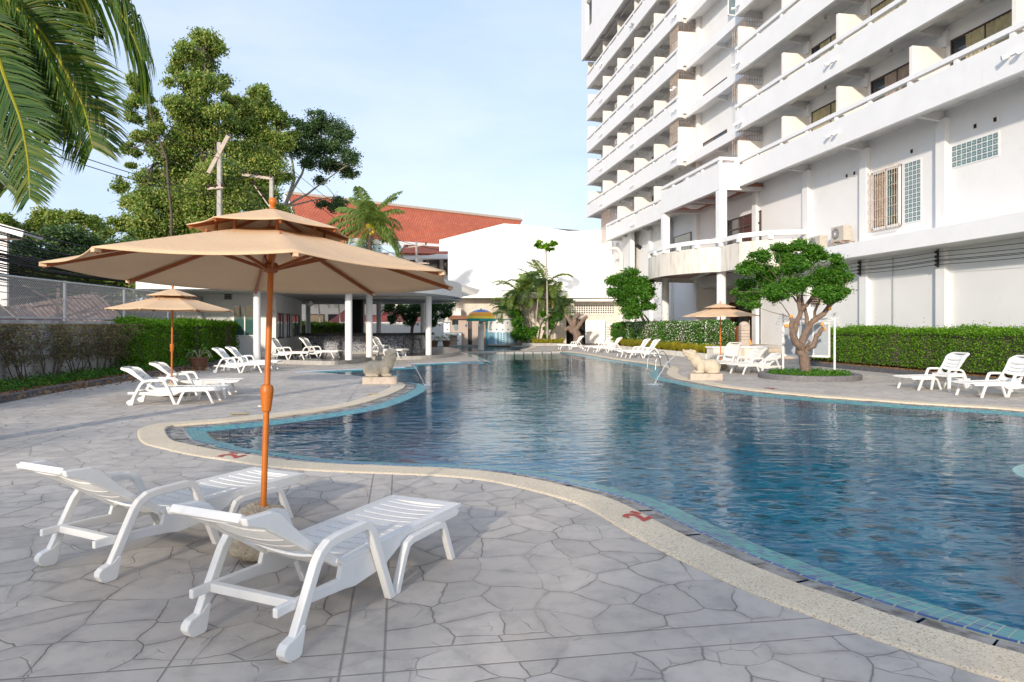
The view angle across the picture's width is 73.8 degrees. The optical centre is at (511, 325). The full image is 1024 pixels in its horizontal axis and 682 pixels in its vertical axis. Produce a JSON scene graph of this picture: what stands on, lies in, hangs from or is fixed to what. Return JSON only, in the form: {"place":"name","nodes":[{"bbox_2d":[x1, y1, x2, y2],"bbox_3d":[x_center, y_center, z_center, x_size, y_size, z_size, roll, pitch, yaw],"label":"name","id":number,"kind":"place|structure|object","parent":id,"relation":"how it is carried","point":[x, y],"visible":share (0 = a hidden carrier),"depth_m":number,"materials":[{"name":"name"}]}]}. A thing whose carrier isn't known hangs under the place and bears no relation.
{"place":"outdoors","nodes":[
{"label":"outdoors","id":0,"kind":"place"},
{"bbox_2d":[0,0,600,371],"label":"sky","id":1,"kind":"structure","parent":0,"point":[474,106],"materials":[{"name":"blue"}]},
{"bbox_2d":[283,191,522,339],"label":"red roof building","id":2,"kind":"structure","parent":0,"point":[431,227],"depth_m":79.52,"materials":[{"name":"tile"}]},
{"bbox_2d":[449,346,527,351],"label":"shallow pool water","id":3,"kind":"structure","parent":0,"point":[489,348],"depth_m":49.25,"materials":[{"name":"blue liquid"}]},
{"bbox_2d":[465,309,495,349],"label":"mushroom shower","id":4,"kind":"object","parent":3,"relation":"on","point":[480,315],"visible":1,"depth_m":46.52,"materials":[{"name":"metal"}]},
{"bbox_2d":[0,345,1023,681],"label":"pool deck","id":5,"kind":"structure","parent":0,"point":[524,585],"depth_m":4.09,"materials":[{"name":"stone"}]},
{"bbox_2d":[0,320,138,381],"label":"boundary wall","id":6,"kind":"structure","parent":5,"relation":"on","point":[31,368],"depth_m":18.82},
{"bbox_2d":[0,274,203,320],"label":"chain link fence","id":7,"kind":"object","parent":6,"relation":"on","point":[64,300],"visible":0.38,"depth_m":20.05,"materials":[{"name":"metal"}]},
{"bbox_2d":[0,0,156,214],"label":"palm","id":8,"kind":"object","parent":5,"relation":"on","point":[39,82],"visible":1,"depth_m":9.20,"materials":[{"name":"green plant"}]},
{"bbox_2d":[0,361,213,394],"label":"planting bed","id":9,"kind":"object","parent":5,"relation":"on","point":[7,392],"visible":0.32,"depth_m":16.85,"materials":[{"name":"soil"}]},
{"bbox_2d":[0,323,46,382],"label":"bare shrub","id":10,"kind":"object","parent":9,"relation":"on","point":[16,348],"visible":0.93,"depth_m":16.93,"materials":[{"name":"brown plant"}]},
{"bbox_2d":[10,323,95,377],"bbox_3d":[-12.191,0.731,18.167,1.900,1.594,1.787,0,0,-38],"label":"bare shrub","id":11,"kind":"object","parent":9,"relation":"on","point":[58,356],"visible":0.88,"depth_m":18.25,"materials":[{"name":"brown plant"}]},
{"bbox_2d":[47,323,108,375],"bbox_3d":[-12.250,0.733,19.296,1.792,1.590,1.483,0,0,0],"label":"bare shrub","id":12,"kind":"object","parent":9,"relation":"on","point":[80,348],"visible":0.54,"depth_m":19.27,"materials":[{"name":"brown plant"}]},
{"bbox_2d":[69,324,128,372],"bbox_3d":[-12.465,0.731,20.461,1.493,1.594,1.548,0,0,42],"label":"bare shrub","id":13,"kind":"object","parent":9,"relation":"on","point":[105,344],"visible":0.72,"depth_m":20.48,"materials":[{"name":"brown plant"}]},
{"bbox_2d":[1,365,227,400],"bbox_3d":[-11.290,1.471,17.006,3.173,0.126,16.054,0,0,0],"label":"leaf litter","id":14,"kind":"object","parent":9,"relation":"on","point":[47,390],"visible":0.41,"depth_m":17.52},
{"bbox_2d":[0,355,230,391],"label":"ground cover","id":15,"kind":"object","parent":9,"relation":"on","point":[63,376],"visible":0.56,"depth_m":18.40,"materials":[{"name":"green plant"}]},
{"bbox_2d":[87,323,145,368],"bbox_3d":[-12.484,0.730,21.576,1.830,1.594,1.547,0,0,0],"label":"bare shrub","id":16,"kind":"object","parent":9,"relation":"on","point":[120,346],"visible":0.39,"depth_m":21.49,"materials":[{"name":"brown plant"}]},
{"bbox_2d":[110,314,239,365],"bbox_3d":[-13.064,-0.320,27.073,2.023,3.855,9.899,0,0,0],"label":"green hedge","id":17,"kind":"object","parent":9,"relation":"on","point":[151,343],"visible":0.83,"depth_m":25.67,"materials":[{"name":"green plant"}]},
{"bbox_2d":[0,360,222,402],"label":"planter kerb","id":18,"kind":"structure","parent":5,"relation":"on","point":[12,396],"depth_m":16.86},
{"bbox_2d":[16,460,303,582],"bbox_3d":[-2.470,1.230,5.095,0.689,0.739,2.006,0,0,26],"label":"sun lounger","id":19,"kind":"object","parent":5,"relation":"on","point":[235,489],"visible":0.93,"depth_m":4.66,"materials":[{"name":"white plastic"}]},
{"bbox_2d":[160,382,186,396],"bbox_3d":[-7.656,1.428,15.363,0.587,0.329,0.521,0,0,0],"label":"umbrella base","id":20,"kind":"object","parent":5,"relation":"on","point":[172,383],"visible":0.29,"depth_m":15.21,"materials":[{"name":"concrete"}]},
{"bbox_2d":[104,286,232,381],"bbox_3d":[-7.647,0.258,15.355,2.547,2.324,2.547,1,0,-20],"label":"market umbrella","id":21,"kind":"object","parent":20,"relation":"in","point":[172,300],"visible":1,"depth_m":14.95,"materials":[{"name":"beige fabric"}]},
{"bbox_2d":[120,366,228,404],"bbox_3d":[-6.932,1.219,14.116,1.992,0.762,0.689,0,0,-11],"label":"sun lounger","id":22,"kind":"object","parent":5,"relation":"on","point":[159,389],"visible":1,"depth_m":13.87,"materials":[{"name":"white plastic"}]},
{"bbox_2d":[149,361,243,394],"bbox_3d":[-7.319,1.219,15.916,1.992,0.762,0.689,0,0,-11],"label":"sun lounger","id":23,"kind":"object","parent":5,"relation":"on","point":[161,366],"visible":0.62,"depth_m":15.74,"materials":[{"name":"white plastic"}]},
{"bbox_2d":[183,344,213,370],"bbox_3d":[-11.202,1.132,24.416,1.050,0.937,1.114,0,0,-30],"label":"potted plant","id":24,"kind":"object","parent":5,"relation":"on","point":[197,361],"visible":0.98,"depth_m":24.21,"materials":[{"name":"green plant"}]},
{"bbox_2d":[212,347,272,372],"bbox_3d":[-9.171,1.177,23.267,1.930,0.846,0.689,0,0,-1],"label":"sun lounger","id":25,"kind":"object","parent":5,"relation":"on","point":[232,363],"visible":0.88,"depth_m":22.99,"materials":[{"name":"white plastic"}]},
{"bbox_2d":[228,501,286,561],"bbox_3d":[-1.731,1.411,4.687,0.361,0.378,0.375,0,0,0],"label":"umbrella base","id":26,"kind":"object","parent":5,"relation":"on","point":[239,550],"visible":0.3,"depth_m":4.54,"materials":[{"name":"stone"}]},
{"bbox_2d":[39,197,452,506],"bbox_3d":[-1.702,0.259,4.758,2.547,2.324,2.547,1,-2,0],"label":"market umbrella","id":27,"kind":"object","parent":26,"relation":"in","point":[271,250],"visible":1,"depth_m":4.75,"materials":[{"name":"fabric"}]},
{"bbox_2d":[132,279,461,364],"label":"pool bar pavilion","id":28,"kind":"structure","parent":5,"relation":"on","point":[354,343],"depth_m":31.97,"materials":[{"name":"paint"}]},
{"bbox_2d":[233,305,252,335],"bbox_3d":[-11.875,-0.215,30.470,1.150,1.390,0.059,0,0,0],"label":"front window","id":29,"kind":"structure","parent":28,"relation":"in","point":[243,314],"depth_m":30.46,"materials":[{"name":"glass"}]},
{"bbox_2d":[271,338,314,359],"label":"sun lounger","id":30,"kind":"object","parent":28,"relation":"on","point":[279,347],"visible":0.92,"depth_m":28.49,"materials":[{"name":"white plastic"}]},
{"bbox_2d":[166,495,460,662],"bbox_3d":[-1.028,1.230,4.095,0.689,0.739,2.006,0,0,25],"label":"sun lounger","id":31,"kind":"object","parent":5,"relation":"on","point":[356,546],"visible":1,"depth_m":3.68,"materials":[{"name":"white plastic"}]},
{"bbox_2d":[302,319,344,346],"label":"clipped hedge","id":32,"kind":"object","parent":5,"relation":"on","point":[326,327],"visible":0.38,"depth_m":46.66,"materials":[{"name":"green plant"}]},
{"bbox_2d":[327,186,404,257],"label":"coconut palm","id":33,"kind":"object","parent":5,"relation":"on","point":[367,211],"visible":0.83,"depth_m":46.44,"materials":[{"name":"green plant"}]},
{"bbox_2d":[362,349,396,384],"bbox_3d":[-3.620,1.126,18.750,0.920,0.949,0.540,0,0,-8],"label":"fountain statue","id":34,"kind":"object","parent":5,"relation":"on","point":[375,372],"visible":1,"depth_m":18.55,"materials":[{"name":"stone"}]},
{"bbox_2d":[341,322,442,345],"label":"boundary wall","id":35,"kind":"structure","parent":5,"relation":"on","point":[386,327],"depth_m":52.00,"materials":[{"name":"white paint"}]},
{"bbox_2d":[381,302,456,332],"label":"flowering tree","id":36,"kind":"object","parent":5,"relation":"on","point":[409,315],"visible":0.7,"depth_m":47.84,"materials":[{"name":"green plant"}]},
{"bbox_2d":[443,315,485,344],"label":"shower block","id":37,"kind":"structure","parent":5,"relation":"on","point":[458,330],"depth_m":55.60,"materials":[{"name":"paint"}]},
{"bbox_2d":[486,319,517,345],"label":"curved tiled wall","id":38,"kind":"structure","parent":5,"relation":"on","point":[497,334],"depth_m":54.32,"materials":[{"name":"blue tile"}]},
{"bbox_2d":[522,342,565,345],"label":"planter edge","id":39,"kind":"object","parent":5,"relation":"on","point":[536,344],"visible":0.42,"depth_m":52.70,"materials":[{"name":"grey concrete"}]},
{"bbox_2d":[484,290,527,343],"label":"areca palm","id":40,"kind":"object","parent":39,"relation":"on","point":[504,307],"visible":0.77,"depth_m":54.06,"materials":[{"name":"green plant"}]},
{"bbox_2d":[491,271,543,341],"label":"areca palm","id":41,"kind":"object","parent":39,"relation":"in","point":[519,287],"visible":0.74,"depth_m":54.83,"materials":[{"name":"green plant"}]},
{"bbox_2d":[508,308,539,344],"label":"creeper bush","id":42,"kind":"object","parent":39,"relation":"on","point":[523,333],"visible":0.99,"depth_m":53.74,"materials":[{"name":"green plant"}]},
{"bbox_2d":[505,269,545,341],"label":"areca palm","id":43,"kind":"object","parent":39,"relation":"in","point":[528,282],"visible":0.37,"depth_m":54.73,"materials":[{"name":"green plant"}]},
{"bbox_2d":[517,268,560,338],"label":"areca palm","id":44,"kind":"object","parent":39,"relation":"in","point":[537,279],"visible":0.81,"depth_m":54.12,"materials":[{"name":"green plant"}]},
{"bbox_2d":[533,239,559,339],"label":"papaya tree","id":45,"kind":"object","parent":39,"relation":"on","point":[541,245],"visible":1,"depth_m":53.25,"materials":[{"name":"green plant"}]},
{"bbox_2d":[526,259,573,338],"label":"areca palm","id":46,"kind":"object","parent":39,"relation":"in","point":[540,271],"visible":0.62,"depth_m":54.59,"materials":[{"name":"green plant"}]},
{"bbox_2d":[539,297,575,335],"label":"areca palm","id":47,"kind":"object","parent":39,"relation":"in","point":[565,302],"visible":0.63,"depth_m":54.04,"materials":[{"name":"green plant"}]},
{"bbox_2d":[564,312,587,341],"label":"trunk","id":48,"kind":"object","parent":5,"relation":"on","point":[575,324],"visible":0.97,"depth_m":52.36,"materials":[{"name":"brown plant"}]},
{"bbox_2d":[137,351,1023,681],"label":"pool coping","id":49,"kind":"object","parent":5,"relation":"on","point":[983,659],"visible":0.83,"depth_m":4.75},
{"bbox_2d":[602,266,660,322],"bbox_3d":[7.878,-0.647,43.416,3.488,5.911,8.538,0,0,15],"label":"round tree","id":50,"kind":"object","parent":5,"relation":"on","point":[629,282],"visible":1,"depth_m":40.32,"materials":[{"name":"green plant"}]},
{"bbox_2d":[614,345,706,358],"bbox_3d":[9.083,1.470,39.455,2.220,0.260,14.299,0,0,-9],"label":"stone planter","id":51,"kind":"object","parent":5,"relation":"on","point":[676,352],"visible":0.18,"depth_m":36.83,"materials":[{"name":"stone"}]},
{"bbox_2d":[609,320,635,343],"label":"round shrub","id":52,"kind":"object","parent":51,"relation":"on","point":[618,329],"visible":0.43,"depth_m":45.57,"materials":[{"name":"green plant"}]},
{"bbox_2d":[611,338,721,352],"bbox_3d":[8.405,1.103,39.420,2.009,0.555,15.524,0,0,-9],"label":"grass border","id":53,"kind":"object","parent":51,"relation":"in","point":[675,345],"depth_m":36.72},
{"bbox_2d":[626,314,736,345],"bbox_3d":[9.293,0.229,39.444,2.097,2.082,12.667,0,0,-9],"label":"flowering hedge","id":54,"kind":"object","parent":51,"relation":"in","point":[698,332],"visible":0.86,"depth_m":35.98,"materials":[{"name":"green plant"}]},
{"bbox_2d":[682,349,722,380],"bbox_3d":[5.564,1.151,20.057,1.113,0.898,0.540,0,0,4],"label":"fountain statue","id":55,"kind":"object","parent":5,"relation":"on","point":[707,370],"visible":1,"depth_m":19.86,"materials":[{"name":"stone"}]},
{"bbox_2d":[717,342,743,370],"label":"sun lounger","id":56,"kind":"object","parent":5,"relation":"on","point":[732,347],"visible":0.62,"depth_m":24.76,"materials":[{"name":"white plastic"}]},
{"bbox_2d":[705,346,769,359],"bbox_3d":[10.561,1.290,31.946,2.850,0.620,0.780,0,0,-9],"label":"stone block bench","id":57,"kind":"object","parent":5,"relation":"on","point":[713,352],"visible":0.6,"depth_m":31.62,"materials":[{"name":"white paint"}]},
{"bbox_2d":[720,347,767,371],"bbox_3d":[7.900,1.182,23.516,1.939,0.836,0.689,0,0,-25],"label":"sun lounger","id":58,"kind":"object","parent":5,"relation":"on","point":[760,351],"visible":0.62,"depth_m":23.79,"materials":[{"name":"white plastic"}]},
{"bbox_2d":[726,353,781,374],"bbox_3d":[8.142,1.271,22.735,2.047,0.657,0.689,0,0,-20],"label":"sun lounger","id":59,"kind":"object","parent":5,"relation":"on","point":[770,359],"visible":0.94,"depth_m":22.65,"materials":[{"name":"white plastic"}]},
{"bbox_2d":[581,0,1023,371],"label":"hotel building","id":60,"kind":"structure","parent":5,"relation":"on","point":[891,132],"depth_m":29.98,"materials":[{"name":"white paint"}]},
{"bbox_2d":[727,210,761,244],"bbox_3d":[12.733,-4.715,37.526,0.046,2.630,3.700,0,0,-9],"label":"terrace window","id":61,"kind":"structure","parent":60,"relation":"in","point":[744,220],"depth_m":37.64,"materials":[{"name":"brown glass"}]},
{"bbox_2d":[811,100,835,130],"bbox_3d":[13.986,-8.685,29.904,0.057,2.170,2.850,0,0,-9],"label":"window","id":62,"kind":"structure","parent":60,"relation":"in","point":[830,108],"depth_m":30.45,"materials":[{"name":"beige glass"}]},
{"bbox_2d":[830,240,854,245],"bbox_3d":[13.828,-3.383,28.583,0.708,0.254,0.640,0,0,-9],"label":"wall bracket","id":63,"kind":"object","parent":60,"relation":"attached to","point":[841,242],"depth_m":28.32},
{"bbox_2d":[831,225,850,241],"bbox_3d":[13.765,-3.830,28.573,0.386,0.620,0.840,0,0,-9],"label":"air conditioner","id":64,"kind":"object","parent":63,"relation":"on","point":[841,233],"visible":1,"depth_m":28.30,"materials":[{"name":"white plastic"}]},
{"bbox_2d":[867,162,901,232],"bbox_3d":[14.468,-4.925,26.512,0.216,2.426,1.720,0,0,-9],"label":"barred window","id":65,"kind":"structure","parent":60,"relation":"in","point":[886,184],"depth_m":26.42,"materials":[{"name":"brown metal"}]},
{"bbox_2d":[871,62,908,101],"bbox_3d":[14.636,-8.685,25.968,0.057,2.170,2.850,0,0,-9],"label":"window","id":66,"kind":"structure","parent":60,"relation":"in","point":[901,72],"depth_m":26.28,"materials":[{"name":"brown glass"}]},
{"bbox_2d":[904,158,921,223],"bbox_3d":[14.778,-4.940,25.179,0.030,2.280,0.850,0,0,-9],"label":"glass block window","id":67,"kind":"structure","parent":60,"relation":"in","point":[912,169],"depth_m":25.13,"materials":[{"name":"glass"}]},
{"bbox_2d":[951,131,999,168],"bbox_3d":[15.222,-5.755,22.478,0.030,0.790,1.900,0,0,-9],"label":"glass block window","id":68,"kind":"structure","parent":60,"relation":"in","point":[987,146],"depth_m":22.41,"materials":[{"name":"glass"}]},
{"bbox_2d":[950,9,1011,65],"bbox_3d":[15.285,-8.685,22.006,0.057,2.170,2.850,0,0,-9],"label":"window","id":69,"kind":"structure","parent":60,"relation":"in","point":[1003,21],"depth_m":22.12,"materials":[{"name":"brown glass"}]},
{"bbox_2d":[775,312,842,369],"bbox_3d":[9.441,0.595,21.750,1.996,2.009,0.325,0,0,42],"label":"notice frame","id":70,"kind":"object","parent":5,"relation":"on","point":[821,348],"visible":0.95,"depth_m":21.67,"materials":[{"name":"white paint"}]},
{"bbox_2d":[758,370,862,381],"bbox_3d":[9.000,1.522,20.700,2.920,0.155,2.920,0,0,0],"label":"tree ring kerb","id":71,"kind":"object","parent":5,"relation":"on","point":[853,377],"visible":0.67,"depth_m":19.48,"materials":[{"name":"concrete"}]},
{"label":"ring soil","id":72,"kind":"structure","parent":71,"relation":"in","visible":0},
{"bbox_2d":[729,238,856,371],"bbox_3d":[8.666,-0.519,20.827,4.230,4.190,2.660,0,0,0],"label":"pruned tree","id":73,"kind":"object","parent":72,"relation":"on","point":[829,290],"visible":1,"depth_m":20.19,"materials":[{"name":"green plant"}]},
{"bbox_2d":[767,366,851,375],"bbox_3d":[9.008,1.384,20.697,2.394,0.252,2.397,0,0,0],"label":"ring ground cover","id":74,"kind":"object","parent":72,"relation":"on","point":[814,372],"visible":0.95,"depth_m":20.23,"materials":[{"name":"green plant"}]},
{"bbox_2d":[810,360,1023,383],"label":"planter kerb","id":75,"kind":"structure","parent":5,"relation":"on","point":[870,369],"depth_m":23.23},
{"bbox_2d":[810,358,1023,377],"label":"planting bed","id":76,"kind":"object","parent":5,"relation":"on","point":[911,367],"depth_m":24.29,"materials":[{"name":"soil"}]},
{"bbox_2d":[809,317,1023,377],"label":"boxed hedge","id":77,"kind":"object","parent":76,"relation":"on","point":[993,349],"visible":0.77,"depth_m":22.14,"materials":[{"name":"green plant"}]},
{"bbox_2d":[893,352,971,389],"bbox_3d":[10.623,1.144,17.286,1.866,0.911,0.689,0,0,-14],"label":"sun lounger","id":78,"kind":"object","parent":5,"relation":"on","point":[955,364],"visible":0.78,"depth_m":17.31,"materials":[{"name":"white plastic"}]},
{"bbox_2d":[930,372,967,391],"bbox_3d":[10.720,1.385,16.750,0.559,0.430,0.559,0,0,-14],"label":"side table","id":79,"kind":"object","parent":5,"relation":"on","point":[948,375],"visible":0.98,"depth_m":16.57,"materials":[{"name":"white plastic"}]},
{"bbox_2d":[951,355,1023,397],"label":"sun lounger","id":80,"kind":"object","parent":5,"relation":"on","point":[1010,384],"visible":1,"depth_m":15.60,"materials":[{"name":"white plastic"}]},
{"bbox_2d":[205,353,1023,472],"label":"pool water","id":81,"kind":"structure","parent":0,"point":[555,360],"depth_m":20.87,"materials":[{"name":"blue liquid"}]},
{"bbox_2d":[396,372,1023,628],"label":"pool floor","id":82,"kind":"structure","parent":0,"point":[942,539],"depth_m":12.07,"materials":[{"name":"blue tile"}]},
{"bbox_2d":[221,356,1023,479],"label":"pool wall","id":83,"kind":"structure","parent":82,"relation":"on","point":[898,440],"depth_m":14.09,"materials":[{"name":"blue tile"}]},
{"bbox_2d":[207,355,1023,440],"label":"pool wall trim","id":84,"kind":"structure","parent":83,"relation":"on","point":[242,433],"depth_m":13.28,"materials":[{"name":"blue tile"}]},
{"bbox_2d":[186,352,1023,641],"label":"waterline tiles","id":85,"kind":"object","parent":84,"relation":"attached to","point":[802,567],"visible":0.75,"depth_m":6.29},
{"label":"gutter bed","id":86,"kind":"structure","parent":84,"relation":"in","visible":0},
{"bbox_2d":[165,352,1023,653],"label":"gutter paving","id":87,"kind":"structure","parent":86,"relation":"on","point":[175,434],"depth_m":5.62,"materials":[{"name":"stone"}]},
{"bbox_2d":[190,352,1023,645],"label":"tile trim edge","id":88,"kind":"object","parent":86,"relation":"on","point":[924,618],"visible":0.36,"depth_m":4.44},
{"bbox_2d":[183,353,1023,644],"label":"tile trim","id":89,"kind":"structure","parent":88,"relation":"on","point":[844,589],"depth_m":4.96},
{"bbox_2d":[1010,464,1023,587],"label":"spa ledge","id":90,"kind":"object","parent":82,"relation":"on","point":[1017,523],"visible":1,"depth_m":7.52,"materials":[{"name":"teal tile"}]},
{"label":"ground","id":91,"kind":"structure","parent":0,"visible":0},
{"bbox_2d":[0,223,42,305],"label":"white house","id":92,"kind":"structure","parent":91,"relation":"on","point":[10,232],"depth_m":25.00,"materials":[{"name":"paint"}]},
{"bbox_2d":[0,204,118,245],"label":"leafy tree","id":93,"kind":"object","parent":91,"relation":"on","point":[94,223],"visible":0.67,"depth_m":34.23,"materials":[{"name":"green plant"}]},
{"bbox_2d":[9,219,140,298],"bbox_3d":[-18.865,-1.643,28.873,5.860,5.742,5.932,0,0,-41],"label":"leafy tree","id":94,"kind":"object","parent":91,"relation":"on","point":[73,235],"visible":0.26,"depth_m":28.80,"materials":[{"name":"green plant"}]},
{"bbox_2d":[15,259,158,315],"bbox_3d":[-17.544,-1.260,30.105,7.321,4.964,4.671,0,0,0],"label":"leafy tree","id":95,"kind":"object","parent":91,"relation":"on","point":[133,286],"visible":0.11,"depth_m":28.99,"materials":[{"name":"green plant"}]},
{"bbox_2d":[0,282,175,320],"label":"house roof","id":96,"kind":"structure","parent":91,"relation":"on","point":[50,306],"depth_m":26.49,"materials":[{"name":"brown wood"}]},
{"bbox_2d":[117,70,172,235],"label":"slim tree","id":97,"kind":"object","parent":91,"relation":"on","point":[137,135],"visible":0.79,"depth_m":41.95,"materials":[{"name":"green plant"}]},
{"bbox_2d":[105,26,266,240],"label":"tall tree","id":98,"kind":"object","parent":91,"relation":"on","point":[189,111],"visible":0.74,"depth_m":42.71,"materials":[{"name":"green plant"}]},
{"bbox_2d":[206,133,229,215],"bbox_3d":[-16.850,-4.725,39.150,1.231,12.650,0.543,0,0,0],"label":"utility pole","id":99,"kind":"object","parent":91,"relation":"on","point":[219,186],"visible":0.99,"depth_m":39.09,"materials":[{"name":"grey concrete"}]},
{"bbox_2d":[242,171,273,206],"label":"utility pole","id":100,"kind":"object","parent":91,"relation":"on","point":[270,178],"visible":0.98,"depth_m":41.87,"materials":[{"name":"grey concrete"}]},
{"bbox_2d":[0,225,138,298],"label":"cable bundle","id":101,"kind":"object","parent":100,"relation":"attached to","point":[24,259],"visible":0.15,"depth_m":23.93,"materials":[{"name":"black rubber"}]},
{"bbox_2d":[49,102,437,261],"bbox_3d":[-9.173,-8.051,44.465,13.079,5.336,68.866,0,0,19],"label":"power line","id":102,"kind":"object","parent":100,"relation":"attached to","point":[197,170],"visible":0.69,"depth_m":34.28,"materials":[{"name":"black rubber"}]},
{"bbox_2d":[216,82,302,213],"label":"yellowing tree","id":103,"kind":"object","parent":91,"relation":"on","point":[262,139],"visible":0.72,"depth_m":46.02,"materials":[{"name":"green plant"}]},
{"bbox_2d":[283,107,363,213],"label":"pale bark tree","id":104,"kind":"object","parent":91,"relation":"on","point":[313,127],"visible":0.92,"depth_m":52.41,"materials":[{"name":"green plant"}]},
{"bbox_2d":[302,304,384,323],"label":"cream villa","id":105,"kind":"object","parent":91,"relation":"on","point":[327,313],"visible":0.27,"depth_m":60.00,"materials":[{"name":"white paint"}]},
{"bbox_2d":[444,289,619,343],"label":"pool building","id":106,"kind":"structure","parent":91,"relation":"on","point":[594,304],"depth_m":57.20,"materials":[{"name":"white paint"}]},
{"bbox_2d":[566,305,612,343],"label":"dark doorway","id":107,"kind":"structure","parent":106,"relation":"in","point":[569,337],"depth_m":58.40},
{"bbox_2d":[585,320,604,343],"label":"white gate","id":108,"kind":"structure","parent":106,"relation":"attached to","point":[594,331],"depth_m":56.94,"materials":[{"name":"paint"}]},
{"bbox_2d":[439,224,634,321],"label":"white hall","id":109,"kind":"structure","parent":91,"relation":"on","point":[484,258],"depth_m":60.50,"materials":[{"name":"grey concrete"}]},
{"bbox_3d":[7.648,1.440,25.016,0.418,0.319,0.482,0,0,0],"label":"umbrella base","id":110,"kind":"object","parent":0,"visible":0},
{"bbox_2d":[682,301,758,359],"bbox_3d":[7.628,0.258,24.973,2.547,2.324,2.547,0,2,38],"label":"market umbrella","id":111,"kind":"object","parent":110,"relation":"in","point":[720,309],"visible":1,"depth_m":24.47,"materials":[{"name":"beige fabric"}]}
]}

